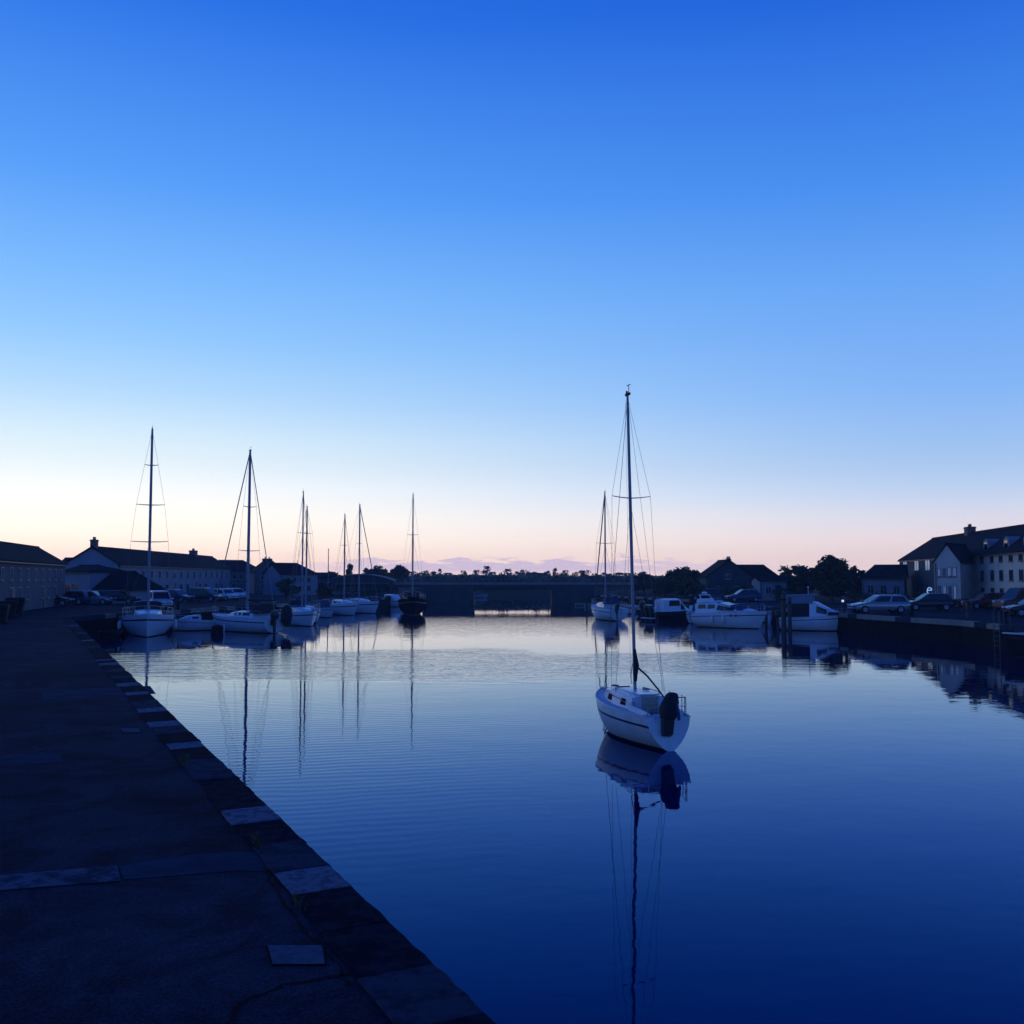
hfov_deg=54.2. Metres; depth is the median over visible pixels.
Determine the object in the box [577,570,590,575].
tree
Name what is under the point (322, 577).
house
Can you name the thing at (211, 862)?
asphalt patch
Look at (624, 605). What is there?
floating pontoon
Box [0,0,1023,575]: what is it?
sky
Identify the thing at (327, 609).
motor boat
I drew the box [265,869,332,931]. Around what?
tar seam
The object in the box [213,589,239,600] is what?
parked car
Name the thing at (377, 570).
tree
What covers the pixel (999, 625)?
quay ladder
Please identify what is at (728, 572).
house
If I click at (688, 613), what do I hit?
motor boat
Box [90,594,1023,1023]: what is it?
water
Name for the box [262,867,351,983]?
tar seam
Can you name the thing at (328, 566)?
flag pole
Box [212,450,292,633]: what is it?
sailing boat
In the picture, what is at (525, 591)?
ground
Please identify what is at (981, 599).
parked car
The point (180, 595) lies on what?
parked car
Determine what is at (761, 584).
shed
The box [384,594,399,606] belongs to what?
motor boat
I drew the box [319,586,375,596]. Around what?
hedge
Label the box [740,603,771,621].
motor boat
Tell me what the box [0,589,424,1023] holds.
quay
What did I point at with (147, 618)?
sailing boat
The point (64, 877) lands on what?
painted line
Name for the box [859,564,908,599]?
house
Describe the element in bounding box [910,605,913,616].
bollard
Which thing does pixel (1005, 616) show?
bollard
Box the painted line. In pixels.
[0,865,120,889]
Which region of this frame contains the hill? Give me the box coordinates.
[399,575,861,587]
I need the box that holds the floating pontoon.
[575,592,660,609]
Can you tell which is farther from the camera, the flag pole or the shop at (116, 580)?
the flag pole
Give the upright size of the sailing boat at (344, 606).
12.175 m
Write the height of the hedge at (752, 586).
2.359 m
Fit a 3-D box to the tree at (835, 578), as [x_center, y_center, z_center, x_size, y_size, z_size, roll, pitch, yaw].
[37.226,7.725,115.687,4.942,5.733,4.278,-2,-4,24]
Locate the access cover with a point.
(296, 954)
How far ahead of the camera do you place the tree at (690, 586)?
126.78 m
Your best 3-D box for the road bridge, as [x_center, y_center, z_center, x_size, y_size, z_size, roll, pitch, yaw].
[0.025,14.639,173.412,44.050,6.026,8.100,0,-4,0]
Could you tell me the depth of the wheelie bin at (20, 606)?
73.22 m
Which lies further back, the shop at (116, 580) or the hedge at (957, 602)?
the shop at (116, 580)
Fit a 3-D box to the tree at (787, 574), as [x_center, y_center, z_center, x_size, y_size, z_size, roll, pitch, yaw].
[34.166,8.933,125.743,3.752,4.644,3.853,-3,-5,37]
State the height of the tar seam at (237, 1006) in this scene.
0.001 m
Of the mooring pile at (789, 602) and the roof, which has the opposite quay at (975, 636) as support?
the roof
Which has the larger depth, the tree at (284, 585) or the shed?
the tree at (284, 585)
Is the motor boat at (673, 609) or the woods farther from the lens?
the woods
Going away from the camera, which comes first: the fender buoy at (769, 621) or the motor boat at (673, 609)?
the fender buoy at (769, 621)
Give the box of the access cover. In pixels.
[265,945,326,964]
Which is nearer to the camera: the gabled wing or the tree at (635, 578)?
the gabled wing
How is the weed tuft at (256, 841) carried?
on the quay coping at (398, 976)
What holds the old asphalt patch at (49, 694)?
on the quay at (181, 949)
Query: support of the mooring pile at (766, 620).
in the water
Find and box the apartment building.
[897,524,1023,599]
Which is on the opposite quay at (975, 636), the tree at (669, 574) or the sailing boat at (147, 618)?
the tree at (669, 574)
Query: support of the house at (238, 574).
on the quay at (181, 949)
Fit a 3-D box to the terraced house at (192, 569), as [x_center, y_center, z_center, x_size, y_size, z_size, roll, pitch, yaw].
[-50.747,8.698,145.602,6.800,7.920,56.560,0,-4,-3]
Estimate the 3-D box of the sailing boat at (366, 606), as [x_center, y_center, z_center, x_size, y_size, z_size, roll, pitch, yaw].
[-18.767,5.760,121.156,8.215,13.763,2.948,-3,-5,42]
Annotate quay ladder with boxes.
[993,608,1009,650]
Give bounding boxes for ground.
[399,588,627,593]
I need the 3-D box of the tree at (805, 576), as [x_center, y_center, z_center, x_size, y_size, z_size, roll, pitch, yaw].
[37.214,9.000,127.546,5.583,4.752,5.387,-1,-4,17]
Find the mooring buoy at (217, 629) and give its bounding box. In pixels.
[211,624,224,633]
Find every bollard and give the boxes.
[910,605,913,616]
[1002,611,1006,623]
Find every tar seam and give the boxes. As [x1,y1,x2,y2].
[225,972,351,1023]
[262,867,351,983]
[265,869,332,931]
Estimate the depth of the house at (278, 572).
162.35 m
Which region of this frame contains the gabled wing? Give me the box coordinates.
[932,542,974,600]
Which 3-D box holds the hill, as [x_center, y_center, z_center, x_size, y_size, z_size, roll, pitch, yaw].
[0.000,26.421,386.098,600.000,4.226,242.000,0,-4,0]
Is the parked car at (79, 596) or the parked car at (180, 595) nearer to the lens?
the parked car at (79, 596)
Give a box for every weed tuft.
[177,752,189,766]
[251,832,262,848]
[290,889,306,911]
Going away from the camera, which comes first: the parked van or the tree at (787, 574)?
the parked van
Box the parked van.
[992,588,1023,610]
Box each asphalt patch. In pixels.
[0,752,61,765]
[40,686,155,699]
[119,852,268,879]
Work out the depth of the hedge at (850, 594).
110.38 m
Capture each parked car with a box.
[55,594,74,605]
[64,590,91,604]
[73,591,116,604]
[98,590,140,603]
[146,591,173,608]
[162,589,194,601]
[186,588,223,601]
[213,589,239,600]
[227,588,245,599]
[689,589,723,600]
[724,589,761,601]
[847,595,910,613]
[910,593,954,610]
[961,593,1004,608]
[1001,599,1023,616]
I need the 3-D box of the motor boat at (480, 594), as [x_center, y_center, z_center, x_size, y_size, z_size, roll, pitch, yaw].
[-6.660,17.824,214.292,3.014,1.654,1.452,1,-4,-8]
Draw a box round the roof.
[737,564,776,575]
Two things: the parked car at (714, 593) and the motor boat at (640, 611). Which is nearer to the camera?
the motor boat at (640, 611)
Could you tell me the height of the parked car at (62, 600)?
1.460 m
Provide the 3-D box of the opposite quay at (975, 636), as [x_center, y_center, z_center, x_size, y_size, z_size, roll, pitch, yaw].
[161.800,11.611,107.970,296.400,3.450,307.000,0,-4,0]
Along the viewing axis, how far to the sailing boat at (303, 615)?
89.36 m
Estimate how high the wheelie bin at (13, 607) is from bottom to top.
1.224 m
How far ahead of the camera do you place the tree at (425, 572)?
396.83 m
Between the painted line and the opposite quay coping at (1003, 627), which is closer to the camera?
the painted line
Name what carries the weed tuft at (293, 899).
on the quay coping at (398, 976)
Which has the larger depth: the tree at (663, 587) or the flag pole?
the flag pole
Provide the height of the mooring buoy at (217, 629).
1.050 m
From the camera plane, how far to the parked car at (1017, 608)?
70.56 m
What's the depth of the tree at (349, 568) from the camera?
214.57 m
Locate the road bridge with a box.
[394,579,635,602]
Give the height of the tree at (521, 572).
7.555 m
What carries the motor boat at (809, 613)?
on the water
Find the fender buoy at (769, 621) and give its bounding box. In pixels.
[768,616,770,626]
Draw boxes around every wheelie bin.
[0,601,17,619]
[0,604,10,624]
[5,598,25,615]
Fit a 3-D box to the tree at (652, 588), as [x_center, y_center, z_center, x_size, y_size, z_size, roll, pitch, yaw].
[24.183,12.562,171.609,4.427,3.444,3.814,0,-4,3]
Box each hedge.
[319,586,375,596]
[681,583,811,599]
[846,591,913,602]
[953,598,996,609]
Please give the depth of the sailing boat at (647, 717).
25.61 m
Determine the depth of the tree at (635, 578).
179.00 m
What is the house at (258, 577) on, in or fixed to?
on the quay at (181, 949)
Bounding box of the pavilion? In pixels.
[333,574,396,593]
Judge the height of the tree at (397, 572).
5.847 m
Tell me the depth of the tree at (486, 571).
421.26 m
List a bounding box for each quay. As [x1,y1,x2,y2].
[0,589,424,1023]
[592,589,1023,650]
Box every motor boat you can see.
[170,611,216,630]
[309,601,334,617]
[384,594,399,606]
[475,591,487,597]
[635,601,653,616]
[640,598,688,621]
[686,605,694,623]
[691,592,766,628]
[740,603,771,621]
[774,586,847,630]
[1002,632,1023,657]
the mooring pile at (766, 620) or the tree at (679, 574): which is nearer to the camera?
the mooring pile at (766, 620)
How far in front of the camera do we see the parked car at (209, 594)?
115.47 m
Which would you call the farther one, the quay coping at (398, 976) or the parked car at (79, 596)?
the parked car at (79, 596)
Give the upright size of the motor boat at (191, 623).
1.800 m
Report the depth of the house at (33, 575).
88.14 m
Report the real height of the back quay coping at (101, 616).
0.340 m
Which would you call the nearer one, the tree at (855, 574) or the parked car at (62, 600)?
the parked car at (62, 600)
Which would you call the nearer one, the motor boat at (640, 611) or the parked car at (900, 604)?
the parked car at (900, 604)
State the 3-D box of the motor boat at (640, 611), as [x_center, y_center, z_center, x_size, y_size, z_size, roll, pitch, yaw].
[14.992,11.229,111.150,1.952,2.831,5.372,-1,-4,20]
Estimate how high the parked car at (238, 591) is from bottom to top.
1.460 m
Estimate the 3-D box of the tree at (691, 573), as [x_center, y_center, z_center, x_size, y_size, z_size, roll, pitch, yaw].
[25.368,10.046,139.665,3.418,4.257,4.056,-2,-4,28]
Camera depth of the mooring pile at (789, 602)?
78.52 m
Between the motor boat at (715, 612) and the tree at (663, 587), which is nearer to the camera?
the motor boat at (715, 612)
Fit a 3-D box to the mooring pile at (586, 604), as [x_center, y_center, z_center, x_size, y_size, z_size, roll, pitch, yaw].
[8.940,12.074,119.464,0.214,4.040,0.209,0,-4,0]
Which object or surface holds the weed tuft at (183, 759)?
on the quay coping at (398, 976)
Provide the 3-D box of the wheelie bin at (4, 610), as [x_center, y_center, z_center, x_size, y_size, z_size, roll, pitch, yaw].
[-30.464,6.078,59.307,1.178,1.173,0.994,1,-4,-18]
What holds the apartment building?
on the opposite quay at (975, 636)
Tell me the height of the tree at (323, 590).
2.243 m
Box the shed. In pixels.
[749,575,788,600]
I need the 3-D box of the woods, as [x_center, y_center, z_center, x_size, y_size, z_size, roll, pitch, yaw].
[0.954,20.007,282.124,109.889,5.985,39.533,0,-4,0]
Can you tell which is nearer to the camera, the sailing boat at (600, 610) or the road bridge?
the sailing boat at (600, 610)
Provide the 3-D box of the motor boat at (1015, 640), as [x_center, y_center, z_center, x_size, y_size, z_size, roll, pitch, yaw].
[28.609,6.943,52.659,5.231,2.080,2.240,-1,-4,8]
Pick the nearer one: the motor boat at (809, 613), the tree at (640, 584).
the motor boat at (809, 613)
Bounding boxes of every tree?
[274,579,300,597]
[315,583,330,597]
[345,563,353,574]
[365,565,387,575]
[385,565,410,590]
[414,570,429,574]
[480,565,490,574]
[503,569,512,574]
[518,570,531,574]
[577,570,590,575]
[626,574,642,592]
[634,572,654,594]
[645,575,661,593]
[649,579,677,597]
[658,570,672,595]
[671,566,689,595]
[674,577,705,600]
[684,569,699,580]
[777,565,799,588]
[787,564,817,593]
[812,554,855,601]
[847,565,866,599]
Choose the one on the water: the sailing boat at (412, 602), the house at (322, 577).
the sailing boat at (412, 602)
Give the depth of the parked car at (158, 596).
87.80 m
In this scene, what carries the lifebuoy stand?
on the opposite quay at (975, 636)
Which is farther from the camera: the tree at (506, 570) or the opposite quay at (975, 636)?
the tree at (506, 570)
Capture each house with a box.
[0,541,68,610]
[65,537,231,591]
[219,560,255,591]
[249,557,274,593]
[261,563,319,594]
[317,572,337,593]
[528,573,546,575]
[695,556,752,598]
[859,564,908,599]
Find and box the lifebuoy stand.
[962,600,972,617]
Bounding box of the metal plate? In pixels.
[120,728,140,732]
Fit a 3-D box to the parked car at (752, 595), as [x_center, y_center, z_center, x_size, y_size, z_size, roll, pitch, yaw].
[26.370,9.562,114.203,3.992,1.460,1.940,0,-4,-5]
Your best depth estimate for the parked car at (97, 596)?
103.02 m
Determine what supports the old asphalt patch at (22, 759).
on the quay at (181, 949)
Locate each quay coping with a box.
[62,617,495,1023]
[67,594,423,620]
[594,594,1023,631]
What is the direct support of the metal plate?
on the quay at (181, 949)
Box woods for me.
[403,573,663,587]
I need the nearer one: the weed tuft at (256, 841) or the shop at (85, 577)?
the weed tuft at (256, 841)
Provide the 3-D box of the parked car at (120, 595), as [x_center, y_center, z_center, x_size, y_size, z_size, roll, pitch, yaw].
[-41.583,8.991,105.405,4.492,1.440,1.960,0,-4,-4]
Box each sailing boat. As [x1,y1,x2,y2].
[117,425,207,636]
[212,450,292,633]
[279,491,316,625]
[283,504,320,622]
[325,515,357,615]
[336,505,378,613]
[398,494,425,614]
[591,489,628,620]
[595,384,690,750]
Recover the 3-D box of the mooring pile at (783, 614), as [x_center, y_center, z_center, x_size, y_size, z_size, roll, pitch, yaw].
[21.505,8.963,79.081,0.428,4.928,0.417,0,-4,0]
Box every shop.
[65,565,125,602]
[91,571,165,603]
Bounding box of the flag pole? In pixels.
[328,549,328,583]
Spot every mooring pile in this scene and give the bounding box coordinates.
[586,596,587,612]
[765,605,767,625]
[781,594,786,630]
[787,597,791,631]
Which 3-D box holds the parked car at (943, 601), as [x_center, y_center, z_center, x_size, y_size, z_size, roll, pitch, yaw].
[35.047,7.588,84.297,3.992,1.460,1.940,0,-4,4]

